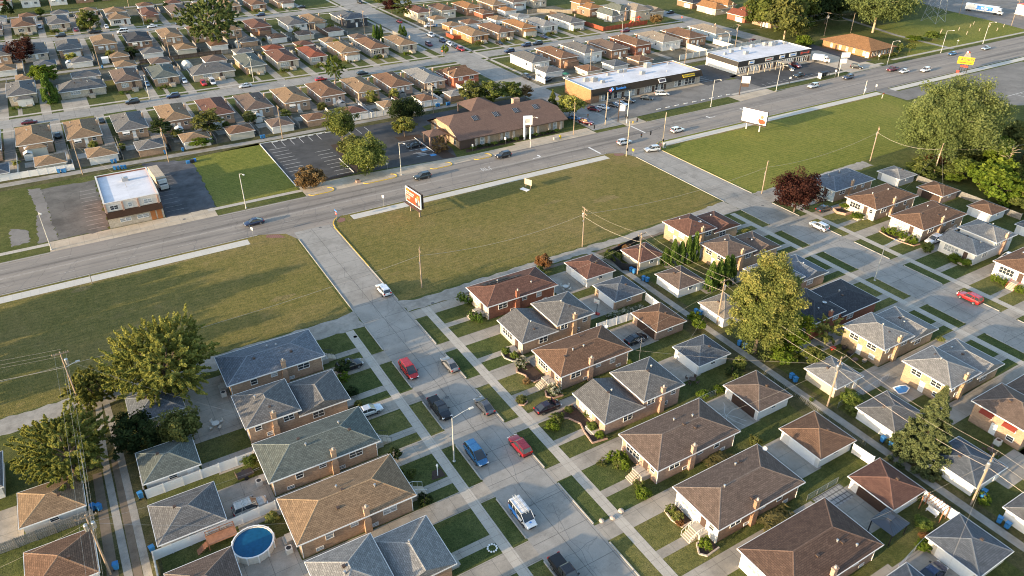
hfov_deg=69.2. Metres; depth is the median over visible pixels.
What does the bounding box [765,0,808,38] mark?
tree
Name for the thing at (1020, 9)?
shed
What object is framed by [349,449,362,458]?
window
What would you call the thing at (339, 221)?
paver corner
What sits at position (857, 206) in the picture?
window
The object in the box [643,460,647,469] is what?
door
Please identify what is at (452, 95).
garage
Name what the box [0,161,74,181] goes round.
fence
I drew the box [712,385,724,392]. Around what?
shrub
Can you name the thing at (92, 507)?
wheelie bin
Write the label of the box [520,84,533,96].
tree
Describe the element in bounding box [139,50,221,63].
fence
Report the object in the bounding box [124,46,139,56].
tree
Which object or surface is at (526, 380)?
shrub
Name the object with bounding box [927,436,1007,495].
garage
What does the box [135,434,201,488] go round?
garage
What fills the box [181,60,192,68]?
hoop house
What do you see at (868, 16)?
tree
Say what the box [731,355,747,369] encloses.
shrub
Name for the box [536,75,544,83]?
fence
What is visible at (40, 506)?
garage
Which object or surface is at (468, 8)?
bungalow
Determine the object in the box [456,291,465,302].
shrub
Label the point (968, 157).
bush
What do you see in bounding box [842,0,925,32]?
tree
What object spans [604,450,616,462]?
shrub
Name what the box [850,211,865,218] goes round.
shrub
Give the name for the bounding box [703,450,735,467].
shrub
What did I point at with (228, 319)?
overhead wire
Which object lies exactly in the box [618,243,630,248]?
shrub
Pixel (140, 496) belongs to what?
wheelie bin
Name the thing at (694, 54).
fence
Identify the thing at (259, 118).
garden shed
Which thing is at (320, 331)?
gravel lane
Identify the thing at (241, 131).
garage
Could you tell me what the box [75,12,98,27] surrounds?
bungalow
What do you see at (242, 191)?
street lamp
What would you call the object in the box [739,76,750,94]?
pylon sign
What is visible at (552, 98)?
conifer
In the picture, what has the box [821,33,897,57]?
restaurant
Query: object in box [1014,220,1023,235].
garage
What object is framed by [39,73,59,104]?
cedar
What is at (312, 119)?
garage
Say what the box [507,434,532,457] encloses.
suv
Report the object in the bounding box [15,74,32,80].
garage
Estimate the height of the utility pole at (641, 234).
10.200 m
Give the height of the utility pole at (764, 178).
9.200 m
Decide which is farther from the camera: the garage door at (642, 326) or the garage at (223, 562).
the garage door at (642, 326)
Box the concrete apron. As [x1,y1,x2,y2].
[50,50,880,251]
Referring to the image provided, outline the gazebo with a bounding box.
[867,507,909,545]
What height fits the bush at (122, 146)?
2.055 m
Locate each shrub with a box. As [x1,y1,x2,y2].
[239,453,257,466]
[264,510,279,523]
[334,358,351,371]
[337,371,349,381]
[346,385,358,395]
[354,400,361,406]
[387,447,401,459]
[405,468,416,478]
[417,491,433,507]
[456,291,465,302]
[463,295,472,304]
[467,311,477,320]
[473,312,482,322]
[501,347,509,353]
[510,350,519,358]
[514,355,529,369]
[515,394,526,403]
[522,377,530,384]
[534,253,553,267]
[536,265,545,272]
[544,418,559,430]
[546,382,561,396]
[549,412,564,425]
[564,405,573,412]
[586,421,597,430]
[595,430,603,438]
[596,457,607,466]
[602,249,622,260]
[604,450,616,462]
[606,312,615,318]
[612,457,624,469]
[613,310,622,315]
[614,450,627,458]
[617,455,629,471]
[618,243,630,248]
[621,308,630,313]
[627,306,635,311]
[632,479,646,490]
[635,304,643,308]
[635,485,651,499]
[665,503,676,514]
[671,511,683,522]
[675,519,683,526]
[687,311,700,321]
[692,317,705,328]
[695,389,709,398]
[697,535,712,550]
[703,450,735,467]
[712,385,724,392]
[724,365,739,376]
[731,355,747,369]
[732,373,743,379]
[741,228,752,232]
[748,434,762,445]
[756,503,796,531]
[769,350,797,364]
[839,203,849,208]
[839,387,862,405]
[844,402,860,415]
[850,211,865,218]
[886,227,896,235]
[896,230,907,238]
[905,35,924,40]
[905,234,918,243]
[914,514,934,531]
[914,538,932,553]
[918,531,928,540]
[921,242,933,252]
[923,30,944,38]
[936,336,945,341]
[946,252,961,263]
[958,258,971,265]
[971,490,991,505]
[990,273,1000,281]
[998,277,1008,285]
[1013,285,1023,293]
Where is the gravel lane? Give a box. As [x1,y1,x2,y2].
[0,1,1023,575]
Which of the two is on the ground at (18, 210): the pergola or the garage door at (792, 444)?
the pergola
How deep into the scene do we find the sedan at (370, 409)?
120.23 m
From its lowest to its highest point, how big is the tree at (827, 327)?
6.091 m
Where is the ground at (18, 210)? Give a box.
[0,0,1023,575]
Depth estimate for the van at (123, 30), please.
345.25 m
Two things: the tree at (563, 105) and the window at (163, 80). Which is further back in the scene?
the window at (163, 80)
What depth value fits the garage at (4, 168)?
200.80 m
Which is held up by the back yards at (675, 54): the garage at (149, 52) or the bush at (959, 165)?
the garage at (149, 52)
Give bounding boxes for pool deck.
[197,521,236,554]
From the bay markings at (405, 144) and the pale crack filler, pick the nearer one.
the pale crack filler
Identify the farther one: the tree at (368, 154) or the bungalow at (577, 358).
the tree at (368, 154)
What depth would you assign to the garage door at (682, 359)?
131.35 m
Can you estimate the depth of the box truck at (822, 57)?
306.49 m
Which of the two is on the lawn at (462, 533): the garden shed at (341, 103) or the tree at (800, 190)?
the tree at (800, 190)
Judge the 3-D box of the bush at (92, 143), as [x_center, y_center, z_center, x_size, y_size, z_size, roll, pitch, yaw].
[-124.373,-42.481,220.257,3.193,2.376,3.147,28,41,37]
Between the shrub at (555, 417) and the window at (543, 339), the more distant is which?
the window at (543, 339)
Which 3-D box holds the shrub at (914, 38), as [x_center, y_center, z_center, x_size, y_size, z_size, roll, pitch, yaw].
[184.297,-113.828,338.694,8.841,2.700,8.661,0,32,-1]
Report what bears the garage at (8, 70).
on the back yards at (675, 54)
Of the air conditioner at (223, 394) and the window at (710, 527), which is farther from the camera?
the air conditioner at (223, 394)
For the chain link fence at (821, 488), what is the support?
on the ground at (18, 210)
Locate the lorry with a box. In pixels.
[965,2,1003,15]
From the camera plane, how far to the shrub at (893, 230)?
175.00 m
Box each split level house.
[103,7,130,25]
[231,369,354,443]
[304,515,460,575]
[329,10,368,27]
[435,65,479,87]
[497,291,594,354]
[570,0,604,16]
[572,356,684,434]
[596,2,628,21]
[624,3,664,20]
[662,210,740,248]
[677,0,708,8]
[696,0,736,14]
[700,231,780,271]
[726,5,749,22]
[743,254,828,289]
[752,14,777,27]
[797,279,880,339]
[840,306,938,365]
[900,338,1004,401]
[937,219,1017,265]
[968,374,1023,449]
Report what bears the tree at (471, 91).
on the alley verge
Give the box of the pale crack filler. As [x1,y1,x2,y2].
[719,402,745,425]
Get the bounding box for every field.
[0,153,720,417]
[191,13,1023,206]
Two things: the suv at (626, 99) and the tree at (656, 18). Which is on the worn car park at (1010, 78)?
the suv at (626, 99)
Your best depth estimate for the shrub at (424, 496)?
103.99 m
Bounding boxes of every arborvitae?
[372,25,376,38]
[376,24,379,40]
[379,24,383,42]
[398,24,403,35]
[402,26,406,36]
[659,246,670,265]
[668,238,678,266]
[674,241,686,264]
[683,236,693,263]
[689,231,700,262]
[702,260,718,292]
[713,258,725,288]
[718,255,732,287]
[725,254,737,284]
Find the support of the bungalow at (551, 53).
on the ground at (18, 210)
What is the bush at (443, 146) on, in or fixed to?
on the planting bed at (444, 154)
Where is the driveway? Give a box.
[0,3,1023,575]
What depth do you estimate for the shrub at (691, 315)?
143.12 m
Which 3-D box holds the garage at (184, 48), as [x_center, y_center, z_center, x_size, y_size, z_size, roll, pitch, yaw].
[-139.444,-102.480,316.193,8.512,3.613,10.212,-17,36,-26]
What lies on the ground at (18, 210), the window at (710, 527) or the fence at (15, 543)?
the fence at (15, 543)
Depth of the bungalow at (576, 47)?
305.61 m
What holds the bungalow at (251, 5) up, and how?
on the ground at (18, 210)
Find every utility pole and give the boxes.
[51,350,79,402]
[71,139,82,174]
[75,512,111,574]
[160,127,168,161]
[276,105,282,138]
[419,247,422,287]
[582,207,587,246]
[637,232,645,273]
[716,278,729,324]
[761,161,768,193]
[826,356,846,406]
[870,127,879,160]
[970,450,997,505]
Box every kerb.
[0,56,1023,575]
[260,132,433,186]
[309,142,732,265]
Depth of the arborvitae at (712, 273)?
151.78 m
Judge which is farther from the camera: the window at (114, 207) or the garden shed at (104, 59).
the garden shed at (104, 59)
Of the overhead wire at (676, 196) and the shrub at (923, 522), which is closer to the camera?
the shrub at (923, 522)
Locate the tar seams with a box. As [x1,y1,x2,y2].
[18,87,1019,572]
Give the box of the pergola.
[918,492,950,522]
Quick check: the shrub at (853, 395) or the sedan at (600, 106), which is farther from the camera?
the sedan at (600, 106)
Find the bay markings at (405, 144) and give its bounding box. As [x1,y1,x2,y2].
[272,78,1023,178]
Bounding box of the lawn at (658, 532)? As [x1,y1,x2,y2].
[46,10,1023,575]
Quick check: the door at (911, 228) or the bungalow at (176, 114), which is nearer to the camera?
the door at (911, 228)
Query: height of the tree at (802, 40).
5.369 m
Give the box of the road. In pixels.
[0,36,1023,294]
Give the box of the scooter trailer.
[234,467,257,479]
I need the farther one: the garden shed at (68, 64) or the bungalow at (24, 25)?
the bungalow at (24, 25)
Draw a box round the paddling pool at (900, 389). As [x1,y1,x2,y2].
[893,385,909,393]
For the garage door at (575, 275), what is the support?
in the garage at (592, 272)
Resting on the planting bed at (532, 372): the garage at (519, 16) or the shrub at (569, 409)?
the shrub at (569, 409)
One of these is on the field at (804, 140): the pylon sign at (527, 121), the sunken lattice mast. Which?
the sunken lattice mast
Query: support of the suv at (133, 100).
on the street at (6, 124)
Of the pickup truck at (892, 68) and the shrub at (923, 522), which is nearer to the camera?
the shrub at (923, 522)
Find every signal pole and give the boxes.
[605,94,607,124]
[626,121,629,155]
[662,112,666,146]
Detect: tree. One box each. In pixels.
[0,0,15,14]
[2,35,34,60]
[3,395,114,490]
[26,64,58,79]
[34,7,44,15]
[58,363,118,411]
[64,52,77,59]
[75,9,100,30]
[90,303,219,407]
[104,50,114,59]
[107,405,162,460]
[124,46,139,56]
[154,405,202,443]
[170,129,183,137]
[172,0,243,42]
[188,136,213,145]
[189,108,224,134]
[242,110,256,122]
[280,109,291,116]
[292,26,300,34]
[294,164,327,188]
[317,102,326,110]
[319,53,348,80]
[321,106,359,140]
[336,133,365,153]
[340,131,388,175]
[365,90,378,102]
[382,0,400,13]
[386,96,424,119]
[389,88,398,96]
[390,0,417,16]
[391,116,417,136]
[433,88,443,96]
[458,79,483,98]
[478,80,509,101]
[502,81,522,96]
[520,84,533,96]
[557,94,586,114]
[650,14,663,22]
[725,249,811,361]
[742,0,777,27]
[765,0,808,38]
[770,165,828,211]
[770,313,817,358]
[788,0,821,32]
[795,35,815,45]
[799,345,827,363]
[807,0,837,27]
[812,313,844,344]
[823,0,849,23]
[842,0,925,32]
[857,6,891,23]
[894,74,1018,163]
[896,43,904,52]
[905,43,916,51]
[976,169,1023,206]
[980,135,1016,162]
[998,120,1023,138]
[1001,146,1020,158]
[1007,132,1023,158]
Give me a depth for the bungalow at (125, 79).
270.14 m
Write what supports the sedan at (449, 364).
on the street at (549, 534)
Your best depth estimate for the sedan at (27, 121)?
237.94 m
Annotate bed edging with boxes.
[501,346,523,361]
[516,362,540,382]
[545,390,562,398]
[557,404,607,443]
[664,505,692,527]
[696,541,719,556]
[833,206,852,214]
[879,230,919,245]
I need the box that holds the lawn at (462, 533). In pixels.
[0,7,1023,575]
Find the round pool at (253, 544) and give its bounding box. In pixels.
[231,524,275,565]
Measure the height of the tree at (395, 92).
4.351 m
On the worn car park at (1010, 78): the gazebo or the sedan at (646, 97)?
the sedan at (646, 97)
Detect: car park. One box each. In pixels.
[41,180,109,239]
[142,160,215,217]
[261,97,529,186]
[585,0,1023,120]
[693,44,870,88]
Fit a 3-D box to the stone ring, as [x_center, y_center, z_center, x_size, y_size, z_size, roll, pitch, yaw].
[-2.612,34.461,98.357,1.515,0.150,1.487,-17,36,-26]
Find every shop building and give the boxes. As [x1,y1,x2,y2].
[565,60,703,105]
[706,40,812,75]
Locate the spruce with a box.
[885,385,953,482]
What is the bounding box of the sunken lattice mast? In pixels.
[921,0,947,23]
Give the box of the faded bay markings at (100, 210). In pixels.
[81,173,181,229]
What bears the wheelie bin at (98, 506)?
on the bare earth
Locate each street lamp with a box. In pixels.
[38,212,52,249]
[239,174,246,208]
[452,406,473,461]
[873,239,896,280]
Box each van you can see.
[117,28,128,32]
[208,77,215,84]
[508,495,536,529]
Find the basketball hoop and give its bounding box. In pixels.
[594,299,599,314]
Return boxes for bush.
[11,160,20,165]
[88,140,98,147]
[117,143,125,148]
[222,121,230,126]
[432,136,448,152]
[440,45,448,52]
[905,156,942,179]
[924,154,950,164]
[940,162,963,175]
[944,171,966,181]
[951,156,985,177]
[955,153,977,159]
[957,144,985,155]
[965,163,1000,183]
[972,155,983,160]
[985,156,1019,171]
[1008,191,1023,208]
[1012,164,1023,178]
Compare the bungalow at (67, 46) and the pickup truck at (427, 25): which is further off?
the pickup truck at (427, 25)
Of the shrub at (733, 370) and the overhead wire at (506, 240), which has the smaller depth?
the shrub at (733, 370)
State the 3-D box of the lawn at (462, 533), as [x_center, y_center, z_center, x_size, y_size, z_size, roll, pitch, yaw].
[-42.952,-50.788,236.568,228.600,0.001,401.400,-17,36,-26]
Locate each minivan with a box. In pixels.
[398,357,418,379]
[463,438,488,466]
[654,90,668,95]
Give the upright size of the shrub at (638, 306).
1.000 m
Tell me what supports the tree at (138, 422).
on the ground at (18, 210)
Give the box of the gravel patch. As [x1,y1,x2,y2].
[8,188,58,246]
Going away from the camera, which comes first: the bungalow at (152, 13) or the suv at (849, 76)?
the suv at (849, 76)
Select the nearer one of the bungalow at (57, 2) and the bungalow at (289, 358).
the bungalow at (289, 358)
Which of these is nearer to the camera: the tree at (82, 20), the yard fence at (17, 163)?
the yard fence at (17, 163)
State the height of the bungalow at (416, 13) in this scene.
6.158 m
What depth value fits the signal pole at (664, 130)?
221.97 m
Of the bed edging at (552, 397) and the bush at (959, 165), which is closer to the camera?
the bed edging at (552, 397)
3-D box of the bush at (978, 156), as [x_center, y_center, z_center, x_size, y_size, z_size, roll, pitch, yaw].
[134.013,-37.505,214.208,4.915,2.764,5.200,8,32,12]
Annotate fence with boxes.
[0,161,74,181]
[0,509,94,553]
[16,153,18,171]
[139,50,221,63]
[140,450,254,499]
[151,500,276,575]
[221,43,277,53]
[248,120,259,134]
[288,115,299,127]
[315,26,327,36]
[353,109,388,120]
[356,99,373,111]
[417,18,432,24]
[424,93,442,106]
[446,33,460,39]
[527,9,571,13]
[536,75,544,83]
[584,21,646,30]
[596,292,658,326]
[608,236,639,269]
[679,50,706,59]
[686,43,706,51]
[706,39,760,54]
[713,38,732,45]
[764,371,866,443]
[806,477,838,500]
[837,373,889,407]
[851,443,875,463]
[898,537,924,566]
[916,175,1022,219]
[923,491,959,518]
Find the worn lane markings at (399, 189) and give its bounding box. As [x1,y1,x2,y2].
[0,47,1022,286]
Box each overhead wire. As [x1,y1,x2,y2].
[2,257,414,381]
[54,357,77,515]
[60,352,85,509]
[65,367,91,526]
[66,355,92,511]
[66,360,234,412]
[66,370,92,528]
[106,523,285,525]
[420,214,583,255]
[588,168,763,213]
[638,350,823,363]
[839,370,984,465]
[860,464,985,524]
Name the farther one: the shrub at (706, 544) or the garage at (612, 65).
the garage at (612, 65)
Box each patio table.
[208,418,223,430]
[560,283,570,290]
[685,374,699,383]
[981,444,1000,455]
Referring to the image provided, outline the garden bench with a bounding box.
[926,505,939,517]
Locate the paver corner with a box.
[266,143,661,237]
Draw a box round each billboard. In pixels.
[403,185,423,216]
[740,107,768,131]
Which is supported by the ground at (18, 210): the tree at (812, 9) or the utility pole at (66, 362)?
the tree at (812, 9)
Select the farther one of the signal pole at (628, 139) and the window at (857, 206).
the signal pole at (628, 139)
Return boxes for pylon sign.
[523,115,532,139]
[617,99,624,121]
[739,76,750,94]
[835,52,850,76]
[956,51,974,73]
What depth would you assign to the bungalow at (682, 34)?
330.08 m
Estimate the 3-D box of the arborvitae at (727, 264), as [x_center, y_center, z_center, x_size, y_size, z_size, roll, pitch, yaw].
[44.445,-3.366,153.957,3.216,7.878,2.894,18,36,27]
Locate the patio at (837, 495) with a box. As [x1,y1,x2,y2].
[812,484,853,506]
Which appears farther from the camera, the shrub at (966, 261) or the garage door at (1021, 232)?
the garage door at (1021, 232)
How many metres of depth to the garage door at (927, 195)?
192.17 m
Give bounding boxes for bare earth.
[93,210,738,575]
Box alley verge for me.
[0,0,1023,575]
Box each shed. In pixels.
[23,150,33,160]
[65,60,72,67]
[101,56,109,63]
[174,126,183,132]
[234,40,240,47]
[254,112,262,122]
[336,99,345,107]
[398,90,405,98]
[426,84,435,93]
[1015,3,1023,14]
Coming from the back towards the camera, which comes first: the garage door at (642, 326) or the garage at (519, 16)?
the garage at (519, 16)
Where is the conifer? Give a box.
[548,89,557,105]
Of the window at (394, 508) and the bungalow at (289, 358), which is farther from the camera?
the bungalow at (289, 358)
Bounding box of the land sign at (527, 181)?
[524,178,531,188]
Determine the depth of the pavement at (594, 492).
131.85 m
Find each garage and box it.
[0,15,6,23]
[0,64,16,76]
[0,162,9,174]
[0,450,5,498]
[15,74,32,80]
[17,471,86,536]
[18,12,37,20]
[23,528,99,575]
[33,59,56,69]
[33,152,66,168]
[50,10,69,17]
[70,56,92,67]
[70,69,100,79]
[79,7,97,14]
[84,144,118,164]
[109,50,129,61]
[112,60,137,69]
[125,387,185,426]
[133,137,165,156]
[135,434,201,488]
[136,2,153,7]
[139,47,163,58]
[147,57,171,64]
[147,481,226,547]
[163,545,241,575]
[164,0,181,4]
[172,43,196,54]
[178,130,211,148]
[200,54,227,62]
[206,40,228,50]
[223,123,255,140]
[232,47,253,54]
[236,36,258,47]
[261,44,284,50]
[264,116,294,133]
[266,33,286,43]
[292,40,314,48]
[293,30,314,39]
[300,111,328,126]
[319,37,340,47]
[322,26,343,36]
[341,105,367,114]
[347,33,367,43]
[375,99,394,110]
[412,93,437,106]
[427,15,447,23]
[441,21,461,30]
[443,89,463,101]
[459,19,481,27]
[474,9,493,18]
[487,15,506,23]
[497,6,515,15]
[510,13,529,19]
[534,65,563,77]
[564,254,615,286]
[574,64,602,75]
[592,275,645,309]
[602,59,629,70]
[620,242,662,270]
[626,55,653,65]
[630,302,686,339]
[655,265,704,297]
[672,334,730,374]
[698,293,740,327]
[723,370,792,419]
[779,410,856,467]
[804,355,863,397]
[847,458,926,512]
[855,390,922,438]
[877,166,917,186]
[916,181,960,202]
[925,513,1013,575]
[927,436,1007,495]
[966,199,1008,222]
[1002,493,1023,533]
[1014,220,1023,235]
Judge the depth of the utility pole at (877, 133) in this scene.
211.97 m
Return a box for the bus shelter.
[818,70,830,78]
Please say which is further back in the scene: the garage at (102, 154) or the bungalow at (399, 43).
the bungalow at (399, 43)
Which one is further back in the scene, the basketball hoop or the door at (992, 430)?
the basketball hoop
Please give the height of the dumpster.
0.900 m
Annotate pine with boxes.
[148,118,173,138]
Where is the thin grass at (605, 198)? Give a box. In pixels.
[17,94,882,301]
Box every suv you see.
[55,32,66,37]
[125,97,139,104]
[166,92,179,98]
[200,79,207,85]
[231,495,268,516]
[256,12,265,16]
[335,358,363,372]
[375,283,391,296]
[413,170,431,179]
[425,41,432,46]
[439,37,445,42]
[457,45,464,51]
[495,150,511,158]
[504,48,514,52]
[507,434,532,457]
[521,42,531,46]
[522,73,531,79]
[532,40,542,44]
[579,117,593,124]
[617,138,631,145]
[620,28,629,32]
[621,96,635,102]
[644,144,660,152]
[670,126,684,133]
[784,64,794,69]
[791,61,800,67]
[807,82,819,88]
[809,221,829,231]
[843,73,853,79]
[850,63,862,68]
[920,66,930,72]
[924,233,941,243]
[942,226,959,234]
[957,291,983,304]
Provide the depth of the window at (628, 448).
111.17 m
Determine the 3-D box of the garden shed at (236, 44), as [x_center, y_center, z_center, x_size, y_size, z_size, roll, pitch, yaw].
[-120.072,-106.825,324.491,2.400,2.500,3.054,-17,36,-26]
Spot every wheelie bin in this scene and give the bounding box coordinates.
[89,502,95,511]
[94,502,102,511]
[111,560,118,571]
[136,490,143,499]
[147,543,154,554]
[788,372,794,379]
[792,376,798,382]
[879,435,886,443]
[995,514,1004,524]
[1002,520,1012,530]
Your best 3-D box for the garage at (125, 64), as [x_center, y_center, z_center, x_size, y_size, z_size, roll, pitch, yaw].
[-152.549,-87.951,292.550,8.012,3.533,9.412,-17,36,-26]
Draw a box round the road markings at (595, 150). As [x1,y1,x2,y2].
[480,108,742,169]
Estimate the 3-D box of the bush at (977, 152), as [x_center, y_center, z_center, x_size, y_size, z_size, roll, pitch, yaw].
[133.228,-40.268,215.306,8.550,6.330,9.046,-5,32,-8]
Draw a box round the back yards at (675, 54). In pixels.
[0,0,748,171]
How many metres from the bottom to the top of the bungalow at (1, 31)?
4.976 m
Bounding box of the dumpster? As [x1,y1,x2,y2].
[186,158,195,163]
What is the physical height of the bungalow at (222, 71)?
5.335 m
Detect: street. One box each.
[0,0,693,128]
[295,224,637,575]
[332,0,774,130]
[628,149,1023,351]
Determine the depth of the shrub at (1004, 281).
155.80 m
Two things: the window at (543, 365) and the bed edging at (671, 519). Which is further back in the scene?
the window at (543, 365)
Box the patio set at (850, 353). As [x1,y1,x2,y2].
[830,345,866,362]
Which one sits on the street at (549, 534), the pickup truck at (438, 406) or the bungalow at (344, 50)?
the pickup truck at (438, 406)
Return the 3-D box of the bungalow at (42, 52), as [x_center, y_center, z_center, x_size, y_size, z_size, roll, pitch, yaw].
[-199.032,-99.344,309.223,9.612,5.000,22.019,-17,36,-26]
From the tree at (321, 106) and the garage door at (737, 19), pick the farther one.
the garage door at (737, 19)
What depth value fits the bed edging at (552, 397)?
124.64 m
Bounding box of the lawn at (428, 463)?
[8,3,1023,575]
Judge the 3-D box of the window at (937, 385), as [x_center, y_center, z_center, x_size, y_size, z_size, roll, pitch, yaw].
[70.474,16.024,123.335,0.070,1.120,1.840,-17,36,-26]
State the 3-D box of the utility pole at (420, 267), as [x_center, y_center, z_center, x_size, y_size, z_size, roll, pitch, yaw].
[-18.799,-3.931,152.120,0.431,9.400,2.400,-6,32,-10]
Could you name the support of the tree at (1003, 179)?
on the ground at (18, 210)
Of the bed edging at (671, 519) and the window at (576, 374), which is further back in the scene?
the window at (576, 374)
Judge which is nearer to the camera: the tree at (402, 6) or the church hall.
the church hall
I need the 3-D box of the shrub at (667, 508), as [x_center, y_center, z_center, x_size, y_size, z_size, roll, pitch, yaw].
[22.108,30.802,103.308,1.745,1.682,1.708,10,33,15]
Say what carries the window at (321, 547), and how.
in the bungalow at (367, 498)
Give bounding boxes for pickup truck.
[88,29,101,33]
[424,23,435,27]
[426,32,434,36]
[427,394,452,420]
[547,551,579,575]
[886,66,898,71]
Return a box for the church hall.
[422,97,567,149]
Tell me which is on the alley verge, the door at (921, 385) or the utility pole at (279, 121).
the utility pole at (279, 121)
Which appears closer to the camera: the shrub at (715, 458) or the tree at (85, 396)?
the shrub at (715, 458)
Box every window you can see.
[49,516,59,522]
[70,91,80,94]
[109,205,118,210]
[121,83,128,87]
[143,198,151,203]
[157,78,167,82]
[169,474,177,479]
[250,378,257,385]
[255,425,262,431]
[280,62,288,66]
[283,414,294,421]
[295,472,303,479]
[297,362,309,370]
[311,57,319,61]
[313,409,324,418]
[316,545,323,550]
[325,532,333,539]
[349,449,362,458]
[383,505,396,515]
[471,294,478,305]
[498,302,506,309]
[503,327,511,340]
[538,358,547,371]
[539,336,547,343]
[560,323,567,329]
[571,371,580,378]
[579,401,591,418]
[623,413,632,421]
[626,444,639,460]
[647,399,654,405]
[669,462,679,470]
[681,497,696,517]
[706,248,711,255]
[708,523,714,532]
[730,519,741,527]
[746,561,763,575]
[849,201,860,210]
[849,332,858,341]
[866,342,876,351]
[868,353,874,359]
[893,220,905,229]
[910,368,921,377]
[930,379,941,389]
[943,243,958,253]
[998,266,1014,277]
[1005,434,1014,442]
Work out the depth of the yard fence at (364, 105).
252.57 m
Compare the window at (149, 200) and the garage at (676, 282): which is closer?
the garage at (676, 282)
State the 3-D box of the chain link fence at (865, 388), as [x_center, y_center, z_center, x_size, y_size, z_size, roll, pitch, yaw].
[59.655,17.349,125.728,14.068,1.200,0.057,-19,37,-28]
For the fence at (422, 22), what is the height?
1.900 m
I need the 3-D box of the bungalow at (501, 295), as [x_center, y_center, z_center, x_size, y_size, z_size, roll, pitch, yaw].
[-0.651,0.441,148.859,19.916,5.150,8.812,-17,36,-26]
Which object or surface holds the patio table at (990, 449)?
on the ground at (18, 210)
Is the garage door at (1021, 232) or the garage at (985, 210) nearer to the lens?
the garage door at (1021, 232)
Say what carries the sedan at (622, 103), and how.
on the worn car park at (1010, 78)
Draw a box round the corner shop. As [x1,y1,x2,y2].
[94,167,164,228]
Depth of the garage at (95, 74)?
278.07 m
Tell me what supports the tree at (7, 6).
on the ground at (18, 210)
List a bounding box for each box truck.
[147,165,169,190]
[812,53,829,62]
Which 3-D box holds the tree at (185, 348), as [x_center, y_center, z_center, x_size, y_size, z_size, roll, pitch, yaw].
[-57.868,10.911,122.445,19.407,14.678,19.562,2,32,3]
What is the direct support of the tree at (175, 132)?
on the back yards at (675, 54)
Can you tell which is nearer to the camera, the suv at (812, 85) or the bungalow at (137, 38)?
the suv at (812, 85)
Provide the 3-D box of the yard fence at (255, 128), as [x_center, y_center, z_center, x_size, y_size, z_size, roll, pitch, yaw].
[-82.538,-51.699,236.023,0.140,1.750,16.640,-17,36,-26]
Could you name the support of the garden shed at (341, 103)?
on the back yards at (675, 54)
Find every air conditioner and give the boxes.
[220,390,227,397]
[255,478,263,487]
[285,544,293,555]
[993,437,1002,446]
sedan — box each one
[21,119,37,124]
[54,132,61,138]
[98,117,105,123]
[147,24,157,27]
[239,83,251,87]
[243,217,264,226]
[315,76,326,80]
[356,70,368,74]
[360,403,383,416]
[406,141,421,148]
[440,356,459,373]
[473,396,495,415]
[533,397,561,414]
[544,76,551,81]
[568,114,580,120]
[587,106,601,111]
[597,104,609,109]
[605,101,618,107]
[615,100,627,105]
[623,332,647,345]
[640,95,653,99]
[793,72,804,77]
[815,204,832,212]
[899,68,909,73]
[919,560,948,575]
[948,51,956,55]
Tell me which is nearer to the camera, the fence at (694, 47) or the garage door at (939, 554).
the garage door at (939, 554)
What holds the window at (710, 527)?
in the bungalow at (716, 503)
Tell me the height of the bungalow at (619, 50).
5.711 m
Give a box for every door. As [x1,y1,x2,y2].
[150,210,156,219]
[156,209,162,218]
[571,269,584,284]
[598,291,613,308]
[637,320,654,338]
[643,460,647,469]
[678,353,696,373]
[700,516,706,526]
[731,394,754,417]
[735,17,741,22]
[788,438,815,465]
[855,344,861,354]
[856,486,886,511]
[881,174,897,185]
[908,226,913,233]
[917,380,925,392]
[920,190,939,201]
[934,547,973,575]
[962,252,967,258]
[970,209,988,221]
[988,422,997,435]
[1016,273,1023,282]
[1019,227,1023,235]
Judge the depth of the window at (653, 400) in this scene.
119.38 m
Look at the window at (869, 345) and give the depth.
132.29 m
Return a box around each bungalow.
[0,0,13,10]
[0,22,3,36]
[0,45,12,64]
[0,130,4,160]
[5,80,38,106]
[10,17,37,34]
[14,123,54,156]
[20,0,40,7]
[22,42,48,62]
[45,15,70,31]
[49,0,67,5]
[54,38,82,57]
[56,78,106,99]
[62,117,102,148]
[75,0,93,3]
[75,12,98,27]
[89,34,117,53]
[109,67,142,91]
[109,110,148,140]
[122,31,152,48]
[136,7,159,21]
[145,64,179,86]
[153,102,192,132]
[155,27,183,45]
[163,4,187,18]
[185,25,210,42]
[186,62,235,81]
[190,2,215,16]
[194,96,234,123]
[213,21,241,38]
[214,329,336,394]
[216,0,241,13]
[232,53,266,74]
[232,92,273,118]
[242,18,271,35]
[243,0,266,10]
[252,406,391,495]
[263,49,299,69]
[269,0,294,8]
[270,85,310,112]
[276,15,307,31]
[276,454,426,558]
[296,46,327,64]
[298,13,325,28]
[304,80,345,106]
[325,41,360,60]
[340,76,380,101]
[353,37,389,57]
[371,72,413,95]
[382,34,417,52]
[402,67,446,90]
[404,4,433,21]
[427,2,456,17]
[452,0,480,15]
[452,25,488,43]
[466,266,557,319]
[477,0,505,12]
[477,22,514,39]
[498,0,526,10]
[501,19,537,37]
[508,50,550,71]
[522,17,558,33]
[525,0,545,7]
[531,325,632,389]
[534,46,578,68]
[547,13,585,30]
[559,40,602,63]
[585,38,628,59]
[609,34,652,55]
[618,398,740,483]
[635,30,681,50]
[660,27,706,46]
[672,443,805,543]
[688,23,731,41]
[737,497,883,575]
[813,167,875,201]
[845,183,918,220]
[887,562,923,575]
[888,200,967,241]
[992,247,1023,290]
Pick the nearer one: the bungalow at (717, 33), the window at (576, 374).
the window at (576, 374)
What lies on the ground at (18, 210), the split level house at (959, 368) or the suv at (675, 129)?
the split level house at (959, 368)
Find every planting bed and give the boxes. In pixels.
[301,130,559,186]
[432,209,917,553]
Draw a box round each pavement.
[0,0,1023,575]
[0,57,1023,303]
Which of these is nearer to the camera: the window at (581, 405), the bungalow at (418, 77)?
the window at (581, 405)
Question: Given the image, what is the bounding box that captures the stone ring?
[487,543,497,552]

